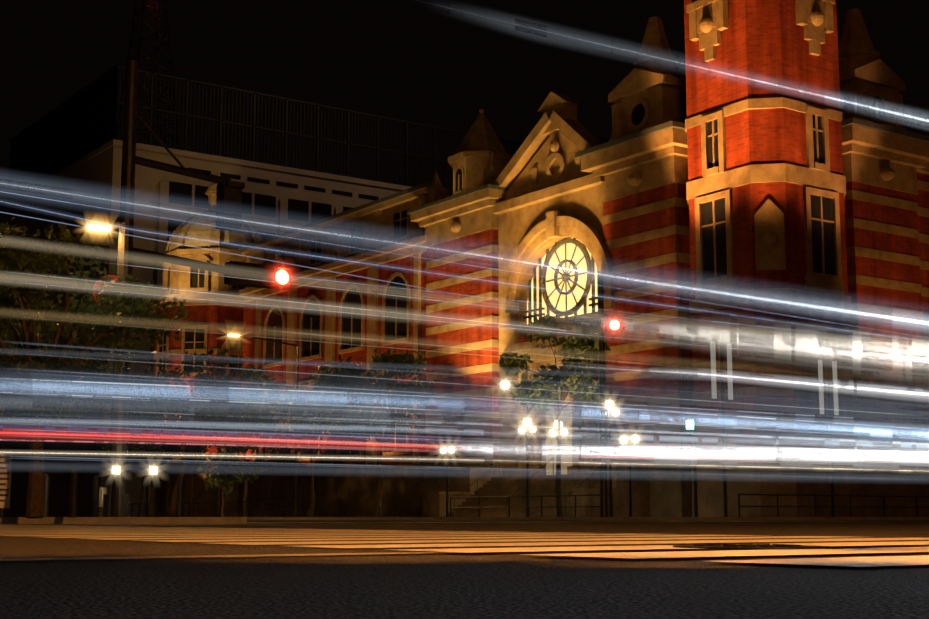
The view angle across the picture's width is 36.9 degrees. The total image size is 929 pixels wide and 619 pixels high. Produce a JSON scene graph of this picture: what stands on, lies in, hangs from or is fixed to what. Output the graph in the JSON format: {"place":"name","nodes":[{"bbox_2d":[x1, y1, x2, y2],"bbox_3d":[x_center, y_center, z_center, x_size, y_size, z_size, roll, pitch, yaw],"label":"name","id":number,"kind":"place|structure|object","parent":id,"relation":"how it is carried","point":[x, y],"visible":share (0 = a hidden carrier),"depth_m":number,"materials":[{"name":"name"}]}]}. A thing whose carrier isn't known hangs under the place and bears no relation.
{"place":"outdoors","nodes":[
{"label":"outdoors","id":0,"kind":"place"},
{"bbox_2d":[0,545,928,618],"bbox_3d":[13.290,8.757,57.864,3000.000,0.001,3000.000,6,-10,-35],"label":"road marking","id":1,"kind":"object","parent":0,"point":[497,585],"depth_m":2.80,"materials":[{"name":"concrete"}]},
{"bbox_2d":[0,65,521,516],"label":"building","id":2,"kind":"structure","parent":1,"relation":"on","point":[66,161],"depth_m":129.62,"materials":[{"name":"concrete"}]},
{"bbox_2d":[115,0,179,149],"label":"lattice mast","id":3,"kind":"object","parent":2,"relation":"on","point":[157,47],"visible":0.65,"depth_m":129.60,"materials":[{"name":"metal"}]},
{"bbox_2d":[0,545,872,560],"bbox_3d":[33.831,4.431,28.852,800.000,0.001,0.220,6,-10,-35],"label":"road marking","id":4,"kind":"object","parent":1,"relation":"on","point":[28,559],"depth_m":4.79,"materials":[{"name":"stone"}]},
{"bbox_2d":[147,0,928,516],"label":"memorial hall","id":5,"kind":"structure","parent":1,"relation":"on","point":[753,186],"depth_m":65.76,"materials":[{"name":"red brick"}]},
{"bbox_2d":[673,544,824,549],"bbox_3d":[1.232,1.033,6.071,0.660,0.016,0.660,6,-10,-35],"label":"manhole cover","id":6,"kind":"object","parent":1,"relation":"on","point":[745,546],"visible":0.92,"depth_m":5.89,"materials":[{"name":"metal"}]},
{"bbox_2d":[0,520,928,558],"bbox_3d":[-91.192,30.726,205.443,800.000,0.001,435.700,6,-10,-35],"label":"road","id":7,"kind":"structure","parent":0,"point":[17,547],"depth_m":11.62,"materials":[{"name":"grey asphalt"}]},
{"bbox_2d":[0,521,928,566],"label":"road markings","id":8,"kind":"object","parent":7,"relation":"on","point":[876,561],"visible":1,"depth_m":7.49,"materials":[{"name":"white paint"}]},
{"bbox_2d":[0,517,928,523],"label":"pavement","id":9,"kind":"structure","parent":0,"point":[132,520],"depth_m":49.54,"materials":[{"name":"concrete"}]},
{"bbox_2d":[0,217,188,518],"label":"tree","id":10,"kind":"object","parent":9,"relation":"on","point":[35,374],"visible":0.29,"depth_m":24.76,"materials":[{"name":"green plant"}]},
{"bbox_2d":[0,451,221,517],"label":"bollards","id":11,"kind":"object","parent":9,"relation":"on","point":[6,472],"visible":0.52,"depth_m":27.90,"materials":[{"name":"metal"}]},
{"bbox_2d":[97,399,191,516],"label":"street tree","id":12,"kind":"object","parent":9,"relation":"on","point":[169,452],"depth_m":90.63,"materials":[{"name":"green plant"}]},
{"bbox_2d":[85,345,261,516],"bbox_3d":[-8.314,3.394,39.116,4.041,4.858,4.392,-6,-10,34],"label":"tree","id":13,"kind":"object","parent":9,"relation":"on","point":[212,416],"depth_m":38.99,"materials":[{"name":"green plant"}]},
{"bbox_2d":[83,60,294,516],"bbox_3d":[-5.936,-0.422,30.265,4.781,9.770,0.624,6,-10,-33],"label":"signal pole","id":14,"kind":"object","parent":9,"relation":"on","point":[229,207],"visible":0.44,"depth_m":29.84,"materials":[{"name":"metal"}]},
{"bbox_2d":[141,386,247,516],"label":"street tree","id":15,"kind":"object","parent":9,"relation":"on","point":[194,452],"depth_m":84.43,"materials":[{"name":"green plant"}]},
{"bbox_2d":[195,429,266,516],"bbox_3d":[-5.237,3.526,30.276,1.764,1.994,1.675,6,-10,-35],"label":"tree","id":16,"kind":"object","parent":9,"relation":"on","point":[225,464],"visible":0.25,"depth_m":30.13,"materials":[{"name":"green plant"}]},
{"bbox_2d":[188,364,288,516],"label":"street tree","id":17,"kind":"object","parent":9,"relation":"on","point":[263,386],"depth_m":78.25,"materials":[{"name":"green plant"}]},
{"bbox_2d":[226,331,298,516],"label":"street lamp","id":18,"kind":"object","parent":9,"relation":"on","point":[230,333],"visible":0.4,"depth_m":71.69,"materials":[{"name":"metal"}]},
{"bbox_2d":[241,367,370,516],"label":"street tree","id":19,"kind":"object","parent":9,"relation":"on","point":[315,419],"visible":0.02,"depth_m":72.29,"materials":[{"name":"green plant"}]},
{"bbox_2d":[312,348,436,516],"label":"street tree","id":20,"kind":"object","parent":9,"relation":"on","point":[367,424],"visible":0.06,"depth_m":66.80,"materials":[{"name":"green plant"}]},
{"bbox_2d":[12,494,928,516],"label":"guard fence","id":21,"kind":"object","parent":9,"relation":"on","point":[575,506],"visible":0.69,"depth_m":56.07,"materials":[{"name":"metal"}]},
{"bbox_2d":[498,313,610,516],"bbox_3d":[4.242,4.238,57.282,5.284,8.525,4.525,6,-10,-35],"label":"tree","id":22,"kind":"object","parent":9,"relation":"on","point":[568,377],"visible":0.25,"depth_m":57.19,"materials":[{"name":"green plant"}]},
{"bbox_2d":[576,274,697,516],"bbox_3d":[6.310,3.030,47.683,5.262,8.070,1.917,6,-10,-35],"label":"signal pole","id":23,"kind":"object","parent":9,"relation":"on","point":[602,324],"visible":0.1,"depth_m":46.47,"materials":[{"name":"metal"}]},
{"bbox_2d":[440,329,838,516],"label":"street lamps","id":24,"kind":"object","parent":9,"relation":"on","point":[527,421],"depth_m":54.05,"materials":[{"name":"metal"}]},
{"bbox_2d":[0,0,928,363],"label":"sky","id":25,"kind":"structure","parent":0,"point":[438,63],"materials":[{"name":"black"}]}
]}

